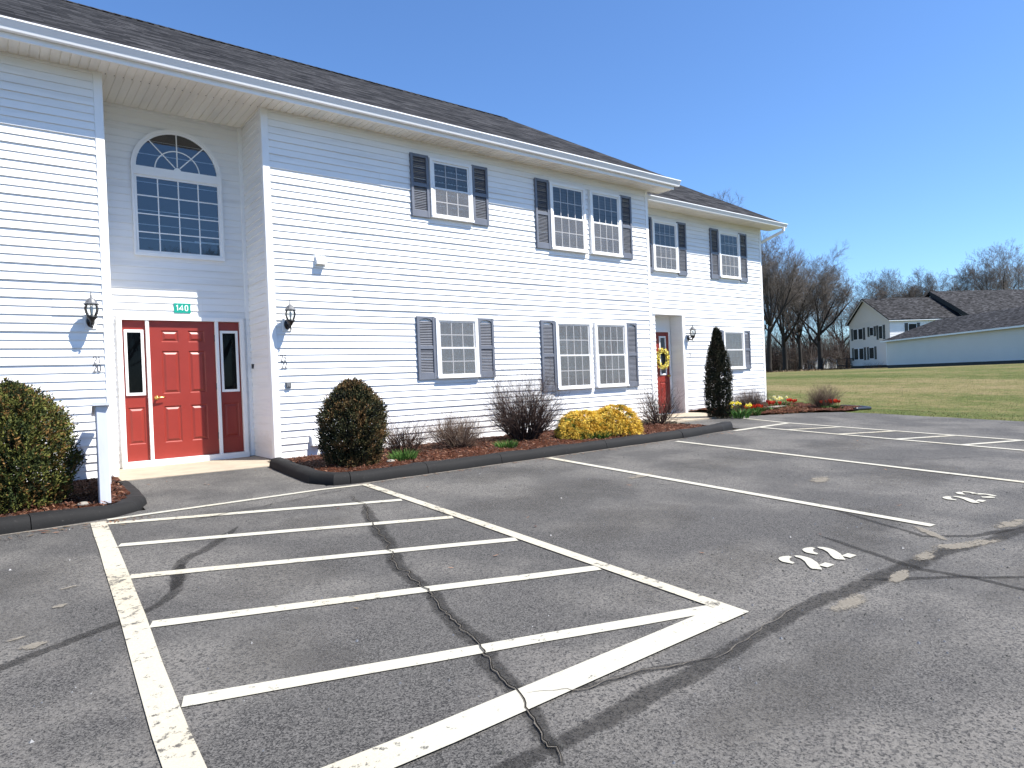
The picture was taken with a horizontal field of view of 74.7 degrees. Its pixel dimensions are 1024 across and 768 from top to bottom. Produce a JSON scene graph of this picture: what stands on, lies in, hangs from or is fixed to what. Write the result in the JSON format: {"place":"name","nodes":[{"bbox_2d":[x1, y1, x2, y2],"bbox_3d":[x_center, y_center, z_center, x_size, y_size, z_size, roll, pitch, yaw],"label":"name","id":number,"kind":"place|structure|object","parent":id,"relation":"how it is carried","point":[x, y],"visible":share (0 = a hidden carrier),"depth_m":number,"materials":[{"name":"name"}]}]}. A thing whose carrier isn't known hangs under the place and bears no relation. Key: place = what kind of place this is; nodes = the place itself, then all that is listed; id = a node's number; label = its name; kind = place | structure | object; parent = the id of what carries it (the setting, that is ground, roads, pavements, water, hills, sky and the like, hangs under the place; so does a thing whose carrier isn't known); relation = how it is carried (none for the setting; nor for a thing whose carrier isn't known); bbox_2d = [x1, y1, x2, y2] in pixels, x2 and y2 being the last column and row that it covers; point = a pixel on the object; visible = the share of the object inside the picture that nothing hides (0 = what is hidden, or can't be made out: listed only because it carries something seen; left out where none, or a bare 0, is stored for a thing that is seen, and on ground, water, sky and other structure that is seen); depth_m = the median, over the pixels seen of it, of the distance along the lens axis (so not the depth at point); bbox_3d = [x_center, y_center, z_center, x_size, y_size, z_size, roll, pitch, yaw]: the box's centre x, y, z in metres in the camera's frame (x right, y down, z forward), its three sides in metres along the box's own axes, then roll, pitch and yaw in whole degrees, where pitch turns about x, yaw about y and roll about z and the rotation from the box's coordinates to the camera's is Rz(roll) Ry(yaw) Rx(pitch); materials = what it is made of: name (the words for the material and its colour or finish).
{"place":"outdoors","nodes":[
{"label":"outdoors","id":0,"kind":"place"},
{"bbox_2d":[0,412,1023,767],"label":"parking lot","id":1,"kind":"structure","parent":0,"point":[714,708],"depth_m":3.74,"materials":[{"name":"asphalt"}]},
{"bbox_2d":[0,514,30,534],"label":"kerb","id":2,"kind":"structure","parent":1,"relation":"on","point":[14,524],"depth_m":5.67,"materials":[{"name":"black concrete"}]},
{"bbox_2d":[0,516,137,535],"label":"sand strip","id":3,"kind":"object","parent":1,"relation":"on","point":[57,527],"visible":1,"depth_m":5.81,"materials":[{"name":"sand"}]},
{"bbox_2d":[28,480,146,529],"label":"kerb","id":4,"kind":"structure","parent":1,"relation":"on","point":[134,501],"depth_m":6.05,"materials":[{"name":"black concrete"}]},
{"bbox_2d":[91,521,206,767],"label":"parking line","id":5,"kind":"object","parent":1,"relation":"on","point":[174,742],"visible":1,"depth_m":3.05,"materials":[{"name":"paint"}]},
{"bbox_2d":[107,484,360,519],"bbox_3d":[-2.687,1.179,6.821,2.475,0.009,0.115,-3,0,-37],"label":"parking line","id":6,"kind":"object","parent":1,"relation":"on","point":[228,502],"visible":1,"depth_m":6.70,"materials":[{"name":"white paint"}]},
{"bbox_2d":[107,499,401,523],"bbox_3d":[-2.339,1.194,6.313,2.596,0.033,0.102,-2,0,-18],"label":"parking line","id":7,"kind":"object","parent":1,"relation":"on","point":[217,514],"visible":1,"depth_m":6.28,"materials":[{"name":"white paint"}]},
{"bbox_2d":[118,516,452,546],"bbox_3d":[-1.786,1.214,5.572,2.630,0.036,0.100,-2,0,-16],"label":"parking line","id":8,"kind":"object","parent":1,"relation":"on","point":[271,532],"visible":1,"depth_m":5.53,"materials":[{"name":"white paint"}]},
{"bbox_2d":[269,457,349,485],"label":"kerb","id":9,"kind":"structure","parent":1,"relation":"on","point":[307,474],"depth_m":7.79,"materials":[{"name":"black concrete"}]},
{"bbox_2d":[130,537,517,577],"bbox_3d":[-1.246,1.235,4.806,2.671,0.036,0.102,-2,0,-16],"label":"parking line","id":10,"kind":"object","parent":1,"relation":"on","point":[170,572],"visible":1,"depth_m":4.76,"materials":[{"name":"white paint"}]},
{"bbox_2d":[150,565,601,627],"bbox_3d":[-0.685,1.256,4.031,2.658,0.032,0.105,-2,0,-18],"label":"parking line","id":11,"kind":"object","parent":1,"relation":"on","point":[189,619],"visible":1,"depth_m":3.96,"materials":[{"name":"white paint"}]},
{"bbox_2d":[348,462,427,483],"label":"kerb","id":12,"kind":"structure","parent":1,"relation":"on","point":[393,472],"depth_m":7.91,"materials":[{"name":"black concrete"}]},
{"bbox_2d":[181,605,713,706],"bbox_3d":[-0.108,1.277,3.251,2.688,0.029,0.102,-2,0,-20],"label":"parking line","id":13,"kind":"object","parent":1,"relation":"on","point":[232,692],"visible":1,"depth_m":3.13,"materials":[{"name":"white paint"}]},
{"bbox_2d":[351,495,561,757],"bbox_3d":[-0.760,1.228,4.643,0.142,0.197,5.012,-2,0,-21],"label":"crack","id":14,"kind":"object","parent":1,"relation":"on","point":[475,639],"visible":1,"depth_m":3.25,"materials":[{"name":"asphalt"}]},
{"bbox_2d":[423,453,501,473],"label":"kerb","id":15,"kind":"structure","parent":1,"relation":"on","point":[461,463],"depth_m":8.55,"materials":[{"name":"black concrete"}]},
{"bbox_2d":[0,443,1023,767],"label":"loose grit","id":16,"kind":"object","parent":1,"relation":"on","point":[694,601],"visible":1,"depth_m":3.79,"materials":[{"name":"gravel"}]},
{"bbox_2d":[353,438,683,484],"bbox_3d":[0.542,1.025,9.397,6.000,0.019,0.078,-3,0,-38],"label":"sand strip","id":17,"kind":"object","parent":1,"relation":"on","point":[505,463],"visible":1,"depth_m":8.82,"materials":[{"name":"sand"}]},
{"bbox_2d":[322,603,748,767],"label":"parking line","id":18,"kind":"object","parent":1,"relation":"on","point":[396,752],"visible":1,"depth_m":2.75,"materials":[{"name":"white paint"}]},
{"bbox_2d":[361,483,731,606],"bbox_3d":[-0.218,1.183,5.621,0.115,0.196,4.884,-3,0,-36],"label":"parking line","id":19,"kind":"object","parent":1,"relation":"on","point":[663,585],"visible":1,"depth_m":4.74,"materials":[{"name":"paint"}]},
{"bbox_2d":[496,440,606,462],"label":"kerb","id":20,"kind":"structure","parent":1,"relation":"on","point":[535,453],"depth_m":9.49,"materials":[{"name":"black concrete"}]},
{"bbox_2d":[527,657,709,692],"bbox_3d":[0.502,1.273,2.923,0.920,0.010,0.066,-2,0,-20],"label":"crack","id":21,"kind":"object","parent":1,"relation":"on","point":[610,678],"visible":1,"depth_m":2.90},
{"bbox_2d":[603,430,682,448],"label":"kerb","id":22,"kind":"structure","parent":1,"relation":"on","point":[638,439],"depth_m":10.69,"materials":[{"name":"black concrete"}]},
{"bbox_2d":[679,421,732,437],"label":"kerb","id":23,"kind":"structure","parent":1,"relation":"on","point":[709,429],"depth_m":11.86,"materials":[{"name":"black concrete"}]},
{"bbox_2d":[549,457,934,525],"bbox_3d":[1.938,1.078,7.345,0.101,0.196,4.885,-3,0,-36],"label":"parking line","id":24,"kind":"object","parent":1,"relation":"on","point":[829,507],"visible":1,"depth_m":6.60,"materials":[{"name":"white paint"}]},
{"bbox_2d":[778,547,855,568],"bbox_3d":[2.084,1.184,4.591,0.534,0.014,0.319,-3,0,-38],"label":"stall number","id":25,"kind":"object","parent":1,"relation":"on","point":[811,563],"visible":1,"depth_m":4.58,"materials":[{"name":"white paint"}]},
{"bbox_2d":[811,476,828,482],"bbox_3d":[3.386,1.054,7.394,0.246,0.012,0.569,-2,0,37],"label":"sand patch","id":26,"kind":"object","parent":1,"relation":"on","point":[822,479],"visible":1,"depth_m":7.39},
{"bbox_2d":[830,593,865,611],"bbox_3d":[1.907,1.223,3.754,0.496,0.007,0.159,-3,0,-38],"label":"sand patch","id":27,"kind":"object","parent":1,"relation":"on","point":[849,602],"visible":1,"depth_m":3.75,"materials":[{"name":"sand"}]},
{"bbox_2d":[675,441,1023,482],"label":"parking line","id":28,"kind":"object","parent":1,"relation":"on","point":[861,462],"visible":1,"depth_m":8.38,"materials":[{"name":"white paint"}]},
{"bbox_2d":[743,418,1023,440],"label":"parking line","id":29,"kind":"object","parent":1,"relation":"on","point":[888,430],"visible":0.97,"depth_m":11.82,"materials":[{"name":"white paint"}]},
{"bbox_2d":[758,427,1023,450],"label":"parking line","id":30,"kind":"object","parent":1,"relation":"on","point":[897,439],"visible":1,"depth_m":10.59,"materials":[{"name":"white paint"}]},
{"bbox_2d":[888,570,908,581],"bbox_3d":[2.428,1.196,4.197,0.115,0.006,0.433,-2,0,43],"label":"sand patch","id":31,"kind":"object","parent":1,"relation":"on","point":[899,576],"visible":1,"depth_m":4.17,"materials":[{"name":"sand"}]},
{"bbox_2d":[915,550,935,559],"bbox_3d":[2.869,1.173,4.620,0.505,0.007,0.156,-3,0,-38],"label":"sand patch","id":32,"kind":"object","parent":1,"relation":"on","point":[924,555],"visible":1,"depth_m":4.59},
{"bbox_2d":[913,526,945,539],"bbox_3d":[3.213,1.145,5.170,0.120,0.020,0.585,-2,0,-3],"label":"sand patch","id":33,"kind":"object","parent":1,"relation":"on","point":[931,533],"visible":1,"depth_m":5.14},
{"bbox_2d":[931,539,1000,548],"bbox_3d":[3.291,1.156,4.844,0.940,0.013,0.189,-2,0,-21],"label":"sand patch","id":34,"kind":"object","parent":1,"relation":"on","point":[959,545],"visible":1,"depth_m":4.83,"materials":[{"name":"sand"}]},
{"bbox_2d":[943,491,995,502],"bbox_3d":[4.361,1.074,6.384,0.535,0.014,0.329,-3,0,-38],"label":"stall number","id":35,"kind":"object","parent":1,"relation":"on","point":[965,498],"visible":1,"depth_m":6.36,"materials":[{"name":"white paint"}]},
{"bbox_2d":[963,440,1020,444],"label":"parking line","id":36,"kind":"object","parent":1,"relation":"on","point":[991,442],"visible":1,"depth_m":10.09,"materials":[{"name":"white paint"}]},
{"bbox_2d":[994,519,1023,527],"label":"sand patch","id":37,"kind":"object","parent":1,"relation":"on","point":[1009,524],"visible":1,"depth_m":5.39,"materials":[{"name":"sand"}]},
{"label":"dusty asphalt","id":38,"kind":"structure","parent":1,"relation":"on","visible":0},
{"bbox_2d":[19,641,47,648],"bbox_3d":[-2.404,1.312,3.363,0.164,0.004,0.110,-3,0,-38],"label":"sand patch","id":39,"kind":"object","parent":38,"relation":"on","point":[33,645],"visible":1,"depth_m":3.36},
{"bbox_2d":[68,0,1023,353],"label":"sky","id":40,"kind":"structure","parent":0,"point":[892,129],"materials":[{"name":"blue"}]},
{"bbox_2d":[111,363,1023,503],"bbox_3d":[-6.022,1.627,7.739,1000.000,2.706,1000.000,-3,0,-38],"label":"lawn","id":41,"kind":"structure","parent":0,"point":[993,373],"depth_m":23.15,"materials":[{"name":"plant"}]},
{"bbox_2d":[0,477,130,516],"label":"mulch bed","id":42,"kind":"object","parent":41,"relation":"on","point":[80,495],"visible":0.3,"depth_m":6.63,"materials":[{"name":"brown wood"}]},
{"bbox_2d":[0,377,89,513],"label":"yew shrub","id":43,"kind":"object","parent":42,"relation":"on","point":[30,426],"visible":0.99,"depth_m":6.29,"materials":[{"name":"green plant"}]},
{"bbox_2d":[91,402,110,504],"bbox_3d":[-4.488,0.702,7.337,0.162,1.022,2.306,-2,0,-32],"label":"post","id":44,"kind":"object","parent":42,"relation":"on","point":[99,412],"visible":0.94,"depth_m":6.39,"materials":[{"name":"white paint"}]},
{"bbox_2d":[115,456,270,480],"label":"entry slab","id":45,"kind":"structure","parent":41,"relation":"on","point":[160,471],"depth_m":9.09,"materials":[{"name":"concrete"}]},
{"bbox_2d":[0,0,787,481],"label":"apartment building","id":46,"kind":"structure","parent":41,"relation":"on","point":[404,254],"depth_m":10.35,"materials":[{"name":"plastic"}]},
{"bbox_2d":[83,292,98,328],"bbox_3d":[-5.200,-0.907,8.280,0.172,0.459,0.266,-3,0,-38],"label":"wall lantern","id":47,"kind":"object","parent":46,"relation":"attached to","point":[90,321],"depth_m":8.24,"materials":[{"name":"black metal"}]},
{"bbox_2d":[130,129,224,261],"bbox_3d":[-4.924,-2.794,9.894,1.224,1.882,0.078,-3,0,-38],"label":"window","id":48,"kind":"structure","parent":46,"relation":"in","point":[143,167],"depth_m":9.87,"materials":[{"name":"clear glass"}]},
{"bbox_2d":[174,303,190,312],"bbox_3d":[-4.867,-1.120,9.896,0.226,0.142,0.008,-3,0,-38],"label":"address sign","id":49,"kind":"object","parent":46,"relation":"attached to","point":[182,307],"visible":1,"depth_m":9.89,"materials":[{"name":"metal"}]},
{"bbox_2d":[149,321,218,458],"bbox_3d":[-4.830,0.073,9.907,0.891,2.000,0.110,-3,0,-38],"label":"entry door","id":50,"kind":"structure","parent":46,"relation":"in","point":[182,353],"depth_m":9.90,"materials":[{"name":"red paint"}]},
{"bbox_2d":[282,301,295,330],"bbox_3d":[-3.259,-1.003,9.808,0.172,0.459,0.266,-3,0,-38],"label":"wall lantern","id":51,"kind":"object","parent":46,"relation":"attached to","point":[287,323],"depth_m":9.77,"materials":[{"name":"black metal"}]},
{"bbox_2d":[428,157,474,223],"bbox_3d":[-1.053,-3.374,11.717,0.882,1.022,0.083,-3,0,-38],"label":"window","id":52,"kind":"structure","parent":46,"relation":"in","point":[437,212],"depth_m":11.72,"materials":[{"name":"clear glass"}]},
{"bbox_2d":[435,317,480,377],"bbox_3d":[-0.946,-0.631,11.733,0.891,1.043,0.083,-3,0,-38],"label":"window","id":53,"kind":"structure","parent":46,"relation":"in","point":[446,346],"depth_m":11.74,"materials":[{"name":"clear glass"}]},
{"bbox_2d":[549,182,587,253],"bbox_3d":[1.131,-3.320,13.434,0.978,1.320,0.083,-3,0,-38],"label":"window","id":54,"kind":"structure","parent":46,"relation":"in","point":[562,197],"depth_m":13.44,"materials":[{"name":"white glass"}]},
{"bbox_2d":[555,321,594,389],"bbox_3d":[1.261,-0.577,13.467,0.998,1.348,0.083,-3,0,-38],"label":"window","id":55,"kind":"structure","parent":46,"relation":"in","point":[579,351],"depth_m":13.48,"materials":[{"name":"white glass"}]},
{"bbox_2d":[588,190,623,257],"bbox_3d":[1.977,-3.357,14.099,0.931,1.320,0.083,-3,0,-38],"label":"window","id":56,"kind":"structure","parent":46,"relation":"in","point":[609,205],"depth_m":14.10,"materials":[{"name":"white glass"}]},
{"bbox_2d":[593,322,629,387],"bbox_3d":[2.101,-0.614,14.128,0.965,1.348,0.083,-3,0,-38],"label":"window","id":57,"kind":"structure","parent":46,"relation":"in","point":[611,351],"depth_m":14.13,"materials":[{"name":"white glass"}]},
{"bbox_2d":[655,332,670,412],"bbox_3d":[3.655,-0.280,16.773,0.926,2.041,0.117,-3,0,-38],"label":"entry door","id":58,"kind":"structure","parent":46,"relation":"in","point":[661,337],"depth_m":16.92,"materials":[{"name":"red paint"}]},
{"bbox_2d":[656,347,669,369],"bbox_3d":[3.784,-0.640,16.792,0.544,0.594,0.119,-3,0,-38],"label":"door wreath","id":59,"kind":"object","parent":58,"relation":"attached to","point":[667,355],"depth_m":16.78,"materials":[{"name":"yellow plant"}]},
{"bbox_2d":[652,219,679,272],"bbox_3d":[3.770,-3.378,16.464,0.963,1.240,0.083,-3,0,-38],"label":"window","id":60,"kind":"structure","parent":46,"relation":"in","point":[665,229],"depth_m":16.48,"materials":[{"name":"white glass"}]},
{"bbox_2d":[687,324,695,341],"bbox_3d":[4.534,-1.292,16.910,0.172,0.459,0.237,-3,0,-38],"label":"wall lantern","id":61,"kind":"object","parent":46,"relation":"attached to","point":[690,332],"depth_m":16.87,"materials":[{"name":"black metal"}]},
{"bbox_2d":[718,231,741,279],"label":"window","id":62,"kind":"structure","parent":46,"relation":"in","point":[729,254],"depth_m":18.15,"materials":[{"name":"white glass"}]},
{"bbox_2d":[723,330,745,368],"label":"window","id":63,"kind":"structure","parent":46,"relation":"in","point":[730,338],"depth_m":18.24,"materials":[{"name":"white glass"}]},
{"bbox_2d":[0,403,853,516],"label":"mulch chips","id":64,"kind":"object","parent":41,"relation":"on","point":[119,484],"visible":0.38,"depth_m":8.97,"materials":[{"name":"brown plant"}]},
{"bbox_2d":[288,423,705,471],"bbox_3d":[0.329,0.932,11.134,8.120,0.134,2.660,-3,0,-38],"label":"mulch bed","id":65,"kind":"object","parent":41,"relation":"on","point":[435,454],"visible":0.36,"depth_m":9.68,"materials":[{"name":"brown plant"}]},
{"bbox_2d":[313,377,390,466],"bbox_3d":[-2.037,0.523,8.685,1.082,1.238,1.008,-3,0,-38],"label":"yew shrub","id":66,"kind":"object","parent":65,"relation":"on","point":[355,408],"visible":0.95,"depth_m":8.46,"materials":[{"name":"green plant"}]},
{"bbox_2d":[385,447,421,460],"bbox_3d":[-1.460,0.940,8.923,0.534,0.192,0.466,-2,0,-9],"label":"green tuft","id":67,"kind":"object","parent":65,"relation":"on","point":[404,455],"visible":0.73,"depth_m":8.87,"materials":[{"name":"green plant"}]},
{"bbox_2d":[382,403,442,453],"bbox_3d":[-1.511,0.676,9.642,1.201,0.908,1.110,-2,0,-7],"label":"bare shrub","id":68,"kind":"object","parent":65,"relation":"on","point":[395,445],"visible":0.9,"depth_m":9.58,"materials":[{"name":"brown plant"}]},
{"bbox_2d":[416,393,494,448],"bbox_3d":[-0.860,0.602,10.152,1.332,0.978,1.620,-2,0,8],"label":"bare shrub","id":69,"kind":"object","parent":65,"relation":"on","point":[448,434],"visible":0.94,"depth_m":10.06,"materials":[{"name":"brown plant"}]},
{"bbox_2d":[494,439,519,447],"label":"green tuft","id":70,"kind":"object","parent":65,"relation":"on","point":[512,444],"visible":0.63,"depth_m":9.94,"materials":[{"name":"green plant"}]},
{"bbox_2d":[462,353,586,440],"bbox_3d":[0.152,0.175,11.012,2.257,1.681,2.281,-2,0,19],"label":"bare shrub","id":71,"kind":"object","parent":65,"relation":"on","point":[513,422],"visible":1,"depth_m":10.90,"materials":[{"name":"brown plant"}]},
{"bbox_2d":[554,403,645,439],"bbox_3d":[1.406,0.658,11.435,1.719,0.628,1.299,-2,0,-18],"label":"golden cypress","id":72,"kind":"object","parent":65,"relation":"on","point":[573,425],"visible":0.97,"depth_m":11.09,"materials":[{"name":"plant"}]},
{"bbox_2d":[587,430,613,438],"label":"green tuft","id":73,"kind":"object","parent":65,"relation":"on","point":[602,436],"visible":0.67,"depth_m":10.79,"materials":[{"name":"green plant"}]},
{"bbox_2d":[625,372,687,423],"bbox_3d":[2.875,0.216,13.220,1.510,1.356,1.436,-2,0,39],"label":"bare shrub","id":74,"kind":"object","parent":65,"relation":"on","point":[663,418],"visible":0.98,"depth_m":13.19,"materials":[{"name":"brown plant"}]},
{"bbox_2d":[640,412,732,423],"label":"side entry slab","id":75,"kind":"structure","parent":41,"relation":"on","point":[693,416],"depth_m":14.89,"materials":[{"name":"concrete"}]},
{"bbox_2d":[703,327,733,418],"bbox_3d":[4.536,-0.229,14.782,0.699,2.101,0.708,-2,0,19],"label":"arborvitae","id":76,"kind":"object","parent":41,"relation":"on","point":[717,389],"visible":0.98,"depth_m":14.66,"materials":[{"name":"green plant"}]},
{"bbox_2d":[701,187,743,205],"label":"bare tree","id":77,"kind":"object","parent":41,"relation":"on","point":[728,196],"visible":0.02,"depth_m":63.14,"materials":[{"name":"brown plant"}]},
{"bbox_2d":[688,402,861,413],"bbox_3d":[6.346,0.618,16.503,4.830,0.134,3.150,-3,0,-38],"label":"mulch bed","id":78,"kind":"object","parent":41,"relation":"on","point":[800,404],"visible":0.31,"depth_m":16.52,"materials":[{"name":"brown wood"}]},
{"bbox_2d":[726,401,753,418],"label":"daffodil clump","id":79,"kind":"object","parent":78,"relation":"on","point":[737,414],"visible":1,"depth_m":14.52,"materials":[{"name":"green plant"}]},
{"bbox_2d":[731,384,772,409],"bbox_3d":[5.799,0.348,16.298,1.661,0.998,1.577,-3,0,-41],"label":"bare shrub","id":80,"kind":"object","parent":78,"relation":"on","point":[752,399],"visible":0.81,"depth_m":16.16,"materials":[{"name":"brown plant"}]},
{"bbox_2d":[744,404,762,415],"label":"tulip clump","id":81,"kind":"object","parent":78,"relation":"on","point":[757,413],"visible":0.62,"depth_m":15.26,"materials":[{"name":"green plant"}]},
{"bbox_2d":[766,395,791,404],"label":"daffodil clump","id":82,"kind":"object","parent":78,"relation":"on","point":[778,399],"visible":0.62,"depth_m":17.45,"materials":[{"name":"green plant"}]},
{"bbox_2d":[765,406,821,414],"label":"rusty groundcover","id":83,"kind":"object","parent":78,"relation":"on","point":[788,408],"visible":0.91,"depth_m":15.72,"materials":[{"name":"red plant"}]},
{"bbox_2d":[804,378,845,406],"bbox_3d":[7.724,0.214,16.653,1.153,0.904,1.254,-3,0,-44],"label":"bare shrub","id":84,"kind":"object","parent":78,"relation":"on","point":[822,397],"visible":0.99,"depth_m":16.57,"materials":[{"name":"brown plant"}]},
{"bbox_2d":[820,399,844,408],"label":"tulip clump","id":85,"kind":"object","parent":78,"relation":"on","point":[835,401],"visible":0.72,"depth_m":16.30,"materials":[{"name":"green plant"}]},
{"bbox_2d":[761,233,818,371],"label":"bare tree","id":86,"kind":"object","parent":41,"relation":"on","point":[768,278],"visible":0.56,"depth_m":79.21,"materials":[{"name":"brown plant"}]},
{"bbox_2d":[764,255,838,369],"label":"bare tree","id":87,"kind":"object","parent":41,"relation":"on","point":[798,335],"visible":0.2,"depth_m":93.72,"materials":[{"name":"brown plant"}]},
{"bbox_2d":[764,307,850,370],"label":"woods","id":88,"kind":"object","parent":41,"relation":"on","point":[834,351],"visible":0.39,"depth_m":100.39,"materials":[{"name":"brown plant"}]},
{"bbox_2d":[766,367,854,372],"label":"leaf litter","id":89,"kind":"object","parent":41,"relation":"on","point":[815,369],"visible":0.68,"depth_m":80.05,"materials":[{"name":"brown plant"}]},
{"bbox_2d":[763,239,858,369],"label":"bare tree","id":90,"kind":"object","parent":41,"relation":"on","point":[784,337],"visible":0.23,"depth_m":86.11,"materials":[{"name":"brown plant"}]},
{"bbox_2d":[773,288,851,369],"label":"bare tree","id":91,"kind":"object","parent":41,"relation":"on","point":[811,326],"visible":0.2,"depth_m":102.32,"materials":[{"name":"brown plant"}]},
{"bbox_2d":[773,257,890,368],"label":"bare tree","id":92,"kind":"object","parent":41,"relation":"on","point":[822,295],"visible":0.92,"depth_m":82.57,"materials":[{"name":"brown plant"}]},
{"bbox_2d":[803,296,864,367],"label":"bare tree","id":93,"kind":"object","parent":41,"relation":"on","point":[841,320],"visible":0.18,"depth_m":111.98,"materials":[{"name":"brown plant"}]},
{"bbox_2d":[840,405,871,410],"bbox_3d":[8.546,0.590,16.580,0.518,0.110,1.351,-2,0,13],"label":"bed edging","id":94,"kind":"object","parent":41,"relation":"on","point":[863,408],"visible":0.69,"depth_m":16.16,"materials":[{"name":"grey concrete"}]},
{"bbox_2d":[837,267,902,309],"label":"bare tree","id":95,"kind":"object","parent":41,"relation":"on","point":[884,291],"visible":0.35,"depth_m":111.84,"materials":[{"name":"brown plant"}]},
{"bbox_2d":[873,267,948,297],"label":"bare tree","id":96,"kind":"object","parent":41,"relation":"on","point":[912,293],"visible":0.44,"depth_m":103.63,"materials":[{"name":"brown plant"}]},
{"bbox_2d":[845,289,1023,368],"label":"apartment house","id":97,"kind":"structure","parent":41,"relation":"on","point":[871,323],"depth_m":79.04,"materials":[{"name":"plastic"}]},
{"bbox_2d":[880,306,1023,367],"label":"garage row","id":98,"kind":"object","parent":41,"relation":"on","point":[991,337],"visible":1,"depth_m":55.01,"materials":[{"name":"plastic"}]},
{"bbox_2d":[902,260,1007,297],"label":"bare tree","id":99,"kind":"object","parent":41,"relation":"on","point":[956,284],"visible":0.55,"depth_m":97.46,"materials":[{"name":"brown plant"}]},
{"bbox_2d":[955,239,1023,289],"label":"bare tree","id":100,"kind":"object","parent":41,"relation":"on","point":[998,269],"visible":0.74,"depth_m":96.58,"materials":[{"name":"brown plant"}]},
{"bbox_2d":[956,256,1023,289],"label":"bare tree","id":101,"kind":"object","parent":41,"relation":"on","point":[1018,286],"visible":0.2,"depth_m":103.13,"materials":[{"name":"brown plant"}]},
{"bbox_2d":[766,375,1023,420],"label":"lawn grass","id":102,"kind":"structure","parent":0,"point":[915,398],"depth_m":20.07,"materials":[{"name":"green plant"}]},
{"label":"dusty asphalt","id":103,"kind":"structure","parent":0,"visible":0},
{"bbox_2d":[18,421,1023,607],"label":"leaf bits","id":104,"kind":"object","parent":103,"relation":"on","point":[336,508],"visible":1,"depth_m":5.97,"materials":[{"name":"brown plant"}]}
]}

